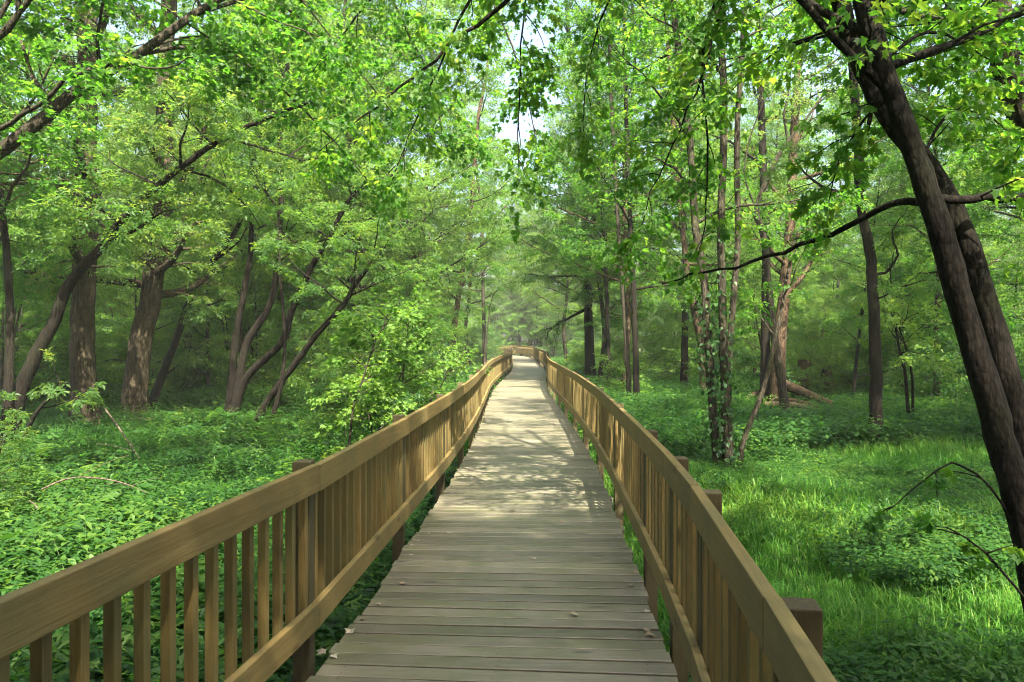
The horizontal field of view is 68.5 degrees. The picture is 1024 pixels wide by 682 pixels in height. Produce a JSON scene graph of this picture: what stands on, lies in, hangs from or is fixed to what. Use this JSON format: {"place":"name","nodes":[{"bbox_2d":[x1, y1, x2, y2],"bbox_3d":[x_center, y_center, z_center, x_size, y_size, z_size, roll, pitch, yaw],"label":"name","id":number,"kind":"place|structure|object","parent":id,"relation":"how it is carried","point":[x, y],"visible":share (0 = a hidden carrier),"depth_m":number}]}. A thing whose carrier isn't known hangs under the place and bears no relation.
{"place":"outdoors","nodes":[
{"label":"outdoors","id":0,"kind":"place"},
{"bbox_2d":[0,0,1023,345],"label":"sky","id":1,"kind":"structure","parent":0,"point":[511,129]},
{"bbox_2d":[0,347,1023,681],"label":"ground","id":2,"kind":"structure","parent":0,"point":[820,555],"depth_m":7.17},
{"bbox_2d":[0,406,50,515],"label":"shrub","id":3,"kind":"object","parent":2,"relation":"on","point":[6,496],"visible":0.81,"depth_m":8.37},
{"bbox_2d":[0,238,69,407],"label":"young tree","id":4,"kind":"object","parent":2,"relation":"on","point":[33,323],"visible":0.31,"depth_m":21.88},
{"bbox_2d":[0,185,103,376],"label":"young tree","id":5,"kind":"object","parent":2,"relation":"on","point":[12,231],"visible":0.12,"depth_m":24.93},
{"bbox_2d":[0,206,126,385],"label":"young tree","id":6,"kind":"object","parent":2,"relation":"on","point":[66,323],"visible":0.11,"depth_m":24.27},
{"bbox_2d":[23,322,120,406],"bbox_3d":[-12.994,0.817,22.817,3.261,2.891,3.153,0,0,-16],"label":"shrub","id":7,"kind":"object","parent":2,"relation":"on","point":[62,375],"visible":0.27,"depth_m":22.45},
{"bbox_2d":[1,18,171,334],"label":"tree","id":8,"kind":"object","parent":2,"relation":"on","point":[70,54],"visible":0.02,"depth_m":37.51},
{"bbox_2d":[0,0,179,327],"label":"tree","id":9,"kind":"object","parent":2,"relation":"on","point":[34,191],"visible":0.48,"depth_m":14.06},
{"bbox_2d":[51,252,137,375],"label":"young tree","id":10,"kind":"object","parent":2,"relation":"on","point":[111,313],"visible":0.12,"depth_m":31.98},
{"bbox_2d":[65,318,152,380],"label":"shrub","id":11,"kind":"object","parent":2,"relation":"on","point":[102,345],"visible":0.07,"depth_m":28.97},
{"bbox_2d":[0,0,226,428],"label":"tree","id":12,"kind":"object","parent":2,"relation":"on","point":[83,372],"visible":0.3,"depth_m":16.70},
{"bbox_2d":[42,218,231,395],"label":"young tree","id":13,"kind":"object","parent":2,"relation":"on","point":[188,360],"visible":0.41,"depth_m":23.39},
{"bbox_2d":[16,17,258,369],"bbox_3d":[-17.004,-6.239,34.711,10.828,17.090,9.380,0,0,-27],"label":"tree","id":14,"kind":"object","parent":2,"relation":"on","point":[118,103],"visible":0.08,"depth_m":33.62},
{"bbox_2d":[0,0,277,418],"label":"tree","id":15,"kind":"object","parent":2,"relation":"on","point":[154,295],"visible":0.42,"depth_m":18.70},
{"bbox_2d":[65,165,224,382],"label":"tree","id":16,"kind":"object","parent":2,"relation":"on","point":[180,260],"visible":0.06,"depth_m":28.90},
{"bbox_2d":[100,324,195,397],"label":"shrub","id":17,"kind":"object","parent":2,"relation":"on","point":[168,376],"visible":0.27,"depth_m":24.38},
{"bbox_2d":[96,200,228,376],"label":"young tree","id":18,"kind":"object","parent":2,"relation":"on","point":[107,321],"visible":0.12,"depth_m":27.57},
{"bbox_2d":[117,317,229,387],"bbox_3d":[-11.982,0.648,26.624,3.942,3.614,4.077,0,0,-3],"label":"shrub","id":19,"kind":"object","parent":2,"relation":"on","point":[190,343],"visible":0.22,"depth_m":26.82},
{"bbox_2d":[0,0,396,449],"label":"tree","id":20,"kind":"object","parent":2,"relation":"on","point":[13,397],"visible":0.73,"depth_m":13.38},
{"bbox_2d":[126,180,271,392],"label":"young tree","id":21,"kind":"object","parent":2,"relation":"on","point":[169,314],"visible":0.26,"depth_m":25.17},
{"bbox_2d":[128,21,311,408],"bbox_3d":[-7.844,-3.031,21.169,5.614,10.762,4.591,0,0,0],"label":"tree","id":22,"kind":"object","parent":2,"relation":"on","point":[167,361],"visible":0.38,"depth_m":20.90},
{"bbox_2d":[170,246,280,377],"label":"young tree","id":23,"kind":"object","parent":2,"relation":"on","point":[227,343],"visible":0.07,"depth_m":30.55},
{"bbox_2d":[206,341,279,394],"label":"shrub","id":24,"kind":"object","parent":2,"relation":"on","point":[263,370],"visible":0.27,"depth_m":25.48},
{"bbox_2d":[196,252,299,389],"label":"young tree","id":25,"kind":"object","parent":2,"relation":"on","point":[248,323],"visible":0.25,"depth_m":28.26},
{"bbox_2d":[109,0,387,383],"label":"tree","id":26,"kind":"object","parent":2,"relation":"on","point":[226,220],"visible":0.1,"depth_m":25.66},
{"bbox_2d":[217,323,290,385],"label":"shrub","id":27,"kind":"object","parent":2,"relation":"on","point":[244,336],"visible":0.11,"depth_m":29.47},
{"bbox_2d":[172,3,365,378],"bbox_3d":[-11.815,-7.188,34.281,10.387,19.810,10.307,0,0,-13],"label":"tree","id":28,"kind":"object","parent":2,"relation":"on","point":[308,306],"visible":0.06,"depth_m":34.11},
{"bbox_2d":[244,361,313,406],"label":"shrub","id":29,"kind":"object","parent":2,"relation":"on","point":[288,381],"visible":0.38,"depth_m":23.01},
{"bbox_2d":[0,0,575,233],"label":"tree","id":30,"kind":"object","parent":2,"relation":"on","point":[229,46],"visible":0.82,"depth_m":9.56},
{"bbox_2d":[215,4,363,334],"bbox_3d":[-12.068,-7.398,37.638,9.393,19.207,9.229,0,0,23],"label":"tree","id":31,"kind":"object","parent":2,"relation":"on","point":[297,276],"visible":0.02,"depth_m":36.59},
{"bbox_2d":[252,299,354,393],"bbox_3d":[-6.745,0.484,25.837,4.340,3.848,4.197,0,0,-39],"label":"shrub","id":32,"kind":"object","parent":2,"relation":"on","point":[291,345],"visible":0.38,"depth_m":25.28},
{"bbox_2d":[182,0,450,421],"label":"tree","id":33,"kind":"object","parent":2,"relation":"on","point":[239,379],"visible":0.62,"depth_m":18.36},
{"bbox_2d":[287,364,356,408],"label":"shrub","id":34,"kind":"object","parent":2,"relation":"on","point":[306,381],"visible":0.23,"depth_m":22.21},
{"bbox_2d":[176,0,494,368],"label":"tree","id":35,"kind":"object","parent":2,"relation":"on","point":[419,165],"visible":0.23,"depth_m":25.50},
{"bbox_2d":[227,0,456,325],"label":"tree","id":36,"kind":"object","parent":2,"relation":"on","point":[349,279],"visible":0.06,"depth_m":31.22},
{"bbox_2d":[295,303,424,417],"bbox_3d":[-3.794,0.638,19.752,3.694,3.275,3.572,0,0,-22],"label":"shrub","id":37,"kind":"object","parent":2,"relation":"on","point":[320,358],"visible":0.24,"depth_m":19.29},
{"bbox_2d":[302,287,425,445],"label":"sapling","id":38,"kind":"object","parent":2,"relation":"on","point":[358,395],"visible":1,"depth_m":10.49},
{"bbox_2d":[315,349,416,460],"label":"sapling","id":39,"kind":"object","parent":2,"relation":"on","point":[358,378],"visible":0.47,"depth_m":12.47},
{"bbox_2d":[312,292,433,410],"bbox_3d":[-4.478,0.438,24.290,4.515,4.003,4.366,0,0,-37],"label":"shrub","id":40,"kind":"object","parent":2,"relation":"on","point":[371,307],"visible":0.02,"depth_m":23.87},
{"bbox_2d":[292,298,457,433],"bbox_3d":[-3.041,0.678,16.683,3.694,3.275,3.572,0,0,-7],"label":"shrub","id":41,"kind":"object","parent":2,"relation":"on","point":[407,386],"visible":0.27,"depth_m":16.69},
{"bbox_2d":[323,376,434,446],"bbox_3d":[-2.366,1.618,13.747,2.087,2.000,2.428,0,0,0],"label":"shrub","id":42,"kind":"object","parent":2,"relation":"on","point":[394,401],"visible":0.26,"depth_m":13.67},
{"bbox_2d":[346,282,462,426],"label":"sapling","id":43,"kind":"object","parent":2,"relation":"on","point":[422,335],"visible":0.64,"depth_m":14.94},
{"bbox_2d":[368,262,466,386],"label":"young tree","id":44,"kind":"object","parent":2,"relation":"on","point":[407,287],"visible":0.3,"depth_m":24.44},
{"bbox_2d":[374,330,468,398],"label":"shrub","id":45,"kind":"object","parent":2,"relation":"on","point":[437,352],"visible":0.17,"depth_m":22.54},
{"bbox_2d":[308,0,535,323],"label":"tree","id":46,"kind":"object","parent":2,"relation":"on","point":[425,212],"visible":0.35,"depth_m":26.79},
{"bbox_2d":[355,340,493,410],"bbox_3d":[-2.313,1.478,18.720,3.448,3.268,3.202,0,0,-15],"label":"shrub","id":47,"kind":"object","parent":2,"relation":"on","point":[462,359],"visible":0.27,"depth_m":18.17},
{"bbox_2d":[401,272,472,370],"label":"young tree","id":48,"kind":"object","parent":2,"relation":"on","point":[448,310],"visible":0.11,"depth_m":31.67},
{"bbox_2d":[404,0,527,378],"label":"tree","id":49,"kind":"object","parent":2,"relation":"on","point":[460,292],"visible":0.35,"depth_m":32.93},
{"bbox_2d":[456,322,496,365],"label":"shrub","id":50,"kind":"object","parent":2,"relation":"on","point":[470,336],"visible":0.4,"depth_m":48.19},
{"bbox_2d":[440,100,525,364],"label":"tree","id":51,"kind":"object","parent":2,"relation":"on","point":[484,326],"visible":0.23,"depth_m":42.81},
{"bbox_2d":[418,88,552,366],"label":"tree","id":52,"kind":"object","parent":2,"relation":"on","point":[506,258],"visible":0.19,"depth_m":46.74},
{"bbox_2d":[306,355,677,681],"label":"boardwalk","id":53,"kind":"structure","parent":2,"relation":"on","point":[490,600],"depth_m":5.28},
{"bbox_2d":[0,346,512,681],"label":"wooden railing","id":54,"kind":"object","parent":53,"relation":"on","point":[350,509],"visible":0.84,"depth_m":3.39},
{"bbox_2d":[493,345,836,681],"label":"wooden railing","id":55,"kind":"object","parent":53,"relation":"on","point":[734,616],"visible":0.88,"depth_m":3.50},
{"bbox_2d":[474,283,526,343],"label":"young tree","id":56,"kind":"object","parent":2,"relation":"on","point":[516,333],"visible":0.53,"depth_m":88.69},
{"bbox_2d":[0,355,1023,681],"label":"ferns","id":57,"kind":"object","parent":2,"relation":"on","point":[76,521],"visible":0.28,"depth_m":9.65},
{"bbox_2d":[476,168,552,355],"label":"tree","id":58,"kind":"object","parent":2,"relation":"on","point":[506,312],"visible":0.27,"depth_m":89.71},
{"bbox_2d":[495,296,540,355],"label":"young tree","id":59,"kind":"object","parent":2,"relation":"on","point":[527,332],"visible":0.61,"depth_m":89.41},
{"bbox_2d":[510,287,553,347],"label":"young tree","id":60,"kind":"object","parent":2,"relation":"on","point":[538,320],"visible":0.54,"depth_m":89.30},
{"bbox_2d":[497,102,623,364],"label":"tree","id":61,"kind":"object","parent":2,"relation":"on","point":[533,284],"visible":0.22,"depth_m":52.76},
{"bbox_2d":[512,0,634,380],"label":"tree","id":62,"kind":"object","parent":2,"relation":"on","point":[589,343],"visible":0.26,"depth_m":36.91},
{"bbox_2d":[566,339,612,371],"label":"shrub","id":63,"kind":"object","parent":2,"relation":"on","point":[576,356],"visible":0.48,"depth_m":43.41},
{"bbox_2d":[504,42,675,378],"bbox_3d":[3.960,-5.955,35.844,9.173,16.602,9.390,0,0,33],"label":"tree","id":64,"kind":"object","parent":2,"relation":"on","point":[614,274],"visible":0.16,"depth_m":35.34},
{"bbox_2d":[540,0,662,383],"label":"tree","id":65,"kind":"object","parent":2,"relation":"on","point":[606,319],"visible":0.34,"depth_m":29.95},
{"bbox_2d":[573,297,644,374],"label":"young tree","id":66,"kind":"object","parent":2,"relation":"on","point":[578,321],"visible":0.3,"depth_m":40.55},
{"bbox_2d":[536,0,689,400],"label":"tree","id":67,"kind":"object","parent":2,"relation":"on","point":[580,243],"visible":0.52,"depth_m":24.01},
{"bbox_2d":[591,348,652,393],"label":"shrub","id":68,"kind":"object","parent":2,"relation":"on","point":[620,371],"visible":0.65,"depth_m":27.57},
{"bbox_2d":[496,0,756,386],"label":"tree","id":69,"kind":"object","parent":2,"relation":"on","point":[560,200],"visible":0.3,"depth_m":29.14},
{"bbox_2d":[592,277,680,384],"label":"young tree","id":70,"kind":"object","parent":2,"relation":"on","point":[650,344],"visible":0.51,"depth_m":32.81},
{"bbox_2d":[289,0,1023,613],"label":"tree","id":71,"kind":"object","parent":2,"relation":"on","point":[975,312],"visible":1,"depth_m":5.84},
{"bbox_2d":[554,0,759,402],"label":"tree","id":72,"kind":"object","parent":2,"relation":"on","point":[629,219],"visible":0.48,"depth_m":23.49},
{"bbox_2d":[638,319,691,366],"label":"shrub","id":73,"kind":"object","parent":2,"relation":"on","point":[644,331],"visible":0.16,"depth_m":45.45},
{"bbox_2d":[643,300,694,374],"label":"young tree","id":74,"kind":"object","parent":2,"relation":"on","point":[667,327],"visible":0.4,"depth_m":38.60},
{"bbox_2d":[640,335,698,379],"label":"shrub","id":75,"kind":"object","parent":2,"relation":"on","point":[663,370],"visible":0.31,"depth_m":36.07},
{"bbox_2d":[600,0,757,395],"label":"tree","id":76,"kind":"object","parent":2,"relation":"on","point":[694,312],"visible":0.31,"depth_m":27.13},
{"bbox_2d":[654,332,719,381],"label":"shrub","id":77,"kind":"object","parent":2,"relation":"on","point":[672,358],"visible":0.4,"depth_m":33.15},
{"bbox_2d":[615,1,770,384],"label":"tree","id":78,"kind":"object","parent":2,"relation":"on","point":[684,351],"visible":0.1,"depth_m":31.96},
{"bbox_2d":[646,116,760,342],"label":"tree","id":79,"kind":"object","parent":2,"relation":"on","point":[730,196],"visible":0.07,"depth_m":41.90},
{"bbox_2d":[601,2,806,379],"bbox_3d":[9.337,-7.282,36.956,10.715,18.944,10.468,0,0,9],"label":"tree","id":80,"kind":"object","parent":2,"relation":"on","point":[677,257],"visible":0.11,"depth_m":35.84},
{"bbox_2d":[667,289,759,380],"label":"young tree","id":81,"kind":"object","parent":2,"relation":"on","point":[687,324],"visible":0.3,"depth_m":30.35},
{"bbox_2d":[660,78,768,347],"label":"tree","id":82,"kind":"object","parent":2,"relation":"on","point":[746,102],"visible":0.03,"depth_m":45.76},
{"bbox_2d":[557,0,874,470],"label":"tree","id":83,"kind":"object","parent":2,"relation":"on","point":[725,448],"visible":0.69,"depth_m":12.60},
{"bbox_2d":[675,268,775,363],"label":"young tree","id":84,"kind":"object","parent":2,"relation":"on","point":[740,320],"visible":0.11,"depth_m":34.19},
{"bbox_2d":[709,239,804,379],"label":"young tree","id":85,"kind":"object","parent":2,"relation":"on","point":[748,336],"visible":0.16,"depth_m":36.38},
{"bbox_2d":[658,0,862,407],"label":"tree","id":86,"kind":"object","parent":2,"relation":"on","point":[764,333],"visible":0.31,"depth_m":23.89},
{"bbox_2d":[714,262,815,381],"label":"young tree","id":87,"kind":"object","parent":2,"relation":"on","point":[747,340],"visible":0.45,"depth_m":27.18},
{"bbox_2d":[733,351,801,397],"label":"shrub","id":88,"kind":"object","parent":2,"relation":"on","point":[744,355],"visible":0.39,"depth_m":26.42},
{"bbox_2d":[726,100,810,334],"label":"tree","id":89,"kind":"object","parent":2,"relation":"on","point":[742,125],"visible":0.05,"depth_m":51.34},
{"bbox_2d":[734,268,816,374],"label":"young tree","id":90,"kind":"object","parent":2,"relation":"on","point":[792,332],"visible":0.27,"depth_m":30.81},
{"bbox_2d":[714,5,848,416],"bbox_3d":[7.260,-3.360,20.102,4.149,11.398,2.298,0,0,0],"label":"tree","id":91,"kind":"object","parent":2,"relation":"on","point":[780,378],"visible":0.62,"depth_m":19.94},
{"bbox_2d":[708,68,860,339],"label":"tree","id":92,"kind":"object","parent":2,"relation":"on","point":[776,139],"visible":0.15,"depth_m":44.39},
{"bbox_2d":[738,241,834,361],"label":"young tree","id":93,"kind":"object","parent":2,"relation":"on","point":[805,279],"visible":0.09,"depth_m":38.61},
{"bbox_2d":[786,380,832,406],"bbox_3d":[9.176,1.602,23.536,1.367,0.811,1.227,0,0,0],"label":"fallen log","id":94,"kind":"object","parent":2,"relation":"on","point":[794,388],"visible":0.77,"depth_m":23.45},
{"bbox_2d":[725,0,905,409],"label":"tree","id":95,"kind":"object","parent":2,"relation":"on","point":[791,183],"visible":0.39,"depth_m":23.62},
{"bbox_2d":[786,306,847,375],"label":"shrub","id":96,"kind":"object","parent":2,"relation":"on","point":[800,337],"visible":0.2,"depth_m":35.31},
{"bbox_2d":[789,295,849,382],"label":"young tree","id":97,"kind":"object","parent":2,"relation":"on","point":[821,301],"visible":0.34,"depth_m":33.63},
{"bbox_2d":[786,333,853,400],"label":"shrub","id":98,"kind":"object","parent":2,"relation":"on","point":[816,364],"visible":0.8,"depth_m":26.94},
{"bbox_2d":[788,260,853,369],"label":"young tree","id":99,"kind":"object","parent":2,"relation":"on","point":[818,291],"visible":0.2,"depth_m":39.84},
{"bbox_2d":[786,335,864,388],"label":"shrub","id":100,"kind":"object","parent":2,"relation":"on","point":[793,356],"visible":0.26,"depth_m":29.25},
{"bbox_2d":[777,74,909,337],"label":"tree","id":101,"kind":"object","parent":2,"relation":"on","point":[826,156],"visible":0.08,"depth_m":49.45},
{"bbox_2d":[752,0,945,443],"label":"tree","id":102,"kind":"object","parent":2,"relation":"on","point":[876,376],"visible":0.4,"depth_m":14.55},
{"bbox_2d":[797,87,923,369],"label":"tree","id":103,"kind":"object","parent":2,"relation":"on","point":[848,205],"visible":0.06,"depth_m":43.93},
{"bbox_2d":[831,326,901,391],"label":"shrub","id":104,"kind":"object","parent":2,"relation":"on","point":[863,379],"visible":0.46,"depth_m":28.09},
{"bbox_2d":[726,0,1023,146],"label":"tree","id":105,"kind":"object","parent":2,"relation":"on","point":[1017,117],"visible":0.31,"depth_m":7.34},
{"bbox_2d":[796,172,961,403],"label":"young tree","id":106,"kind":"object","parent":2,"relation":"on","point":[818,321],"visible":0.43,"depth_m":25.24},
{"bbox_2d":[788,73,1006,382],"bbox_3d":[16.804,-4.768,33.156,7.567,13.788,8.735,0,0,-25],"label":"tree","id":107,"kind":"object","parent":2,"relation":"on","point":[858,258],"visible":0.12,"depth_m":33.06},
{"bbox_2d":[840,243,959,387],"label":"young tree","id":108,"kind":"object","parent":2,"relation":"on","point":[884,260],"visible":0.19,"depth_m":27.51},
{"bbox_2d":[847,218,961,417],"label":"sapling","id":109,"kind":"object","parent":2,"relation":"on","point":[912,335],"visible":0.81,"depth_m":17.90},
{"bbox_2d":[862,243,959,386],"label":"young tree","id":110,"kind":"object","parent":2,"relation":"on","point":[933,266],"visible":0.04,"depth_m":29.14},
{"bbox_2d":[819,2,1023,398],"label":"tree","id":111,"kind":"object","parent":2,"relation":"on","point":[981,234],"visible":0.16,"depth_m":24.62},
{"bbox_2d":[882,335,970,406],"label":"shrub","id":112,"kind":"object","parent":2,"relation":"on","point":[917,347],"visible":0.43,"depth_m":22.96},
{"bbox_2d":[846,82,1018,333],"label":"tree","id":113,"kind":"object","parent":2,"relation":"on","point":[946,171],"visible":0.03,"depth_m":36.36},
{"bbox_2d":[855,0,1023,374],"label":"tree","id":114,"kind":"object","parent":2,"relation":"on","point":[1017,316],"visible":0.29,"depth_m":22.16},
{"bbox_2d":[909,20,1023,330],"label":"tree","id":115,"kind":"object","parent":2,"relation":"on","point":[986,70],"visible":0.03,"depth_m":36.66},
{"bbox_2d":[914,236,1023,360],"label":"young tree","id":116,"kind":"object","parent":2,"relation":"on","point":[989,250],"visible":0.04,"depth_m":29.64},
{"bbox_2d":[923,339,1023,400],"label":"shrub","id":117,"kind":"object","parent":2,"relation":"on","point":[940,378],"visible":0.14,"depth_m":20.73},
{"bbox_2d":[924,338,1023,403],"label":"shrub","id":118,"kind":"object","parent":2,"relation":"on","point":[953,346],"visible":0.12,"depth_m":22.90},
{"bbox_2d":[938,135,1023,299],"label":"tree","id":119,"kind":"object","parent":2,"relation":"on","point":[974,156],"visible":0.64,"depth_m":10.91},
{"bbox_2d":[946,19,1023,213],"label":"tree","id":120,"kind":"object","parent":2,"relation":"on","point":[969,176],"visible":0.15,"depth_m":15.20},
{"bbox_2d":[985,226,1023,364],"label":"young tree","id":121,"kind":"object","parent":2,"relation":"on","point":[1007,290],"visible":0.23,"depth_m":30.44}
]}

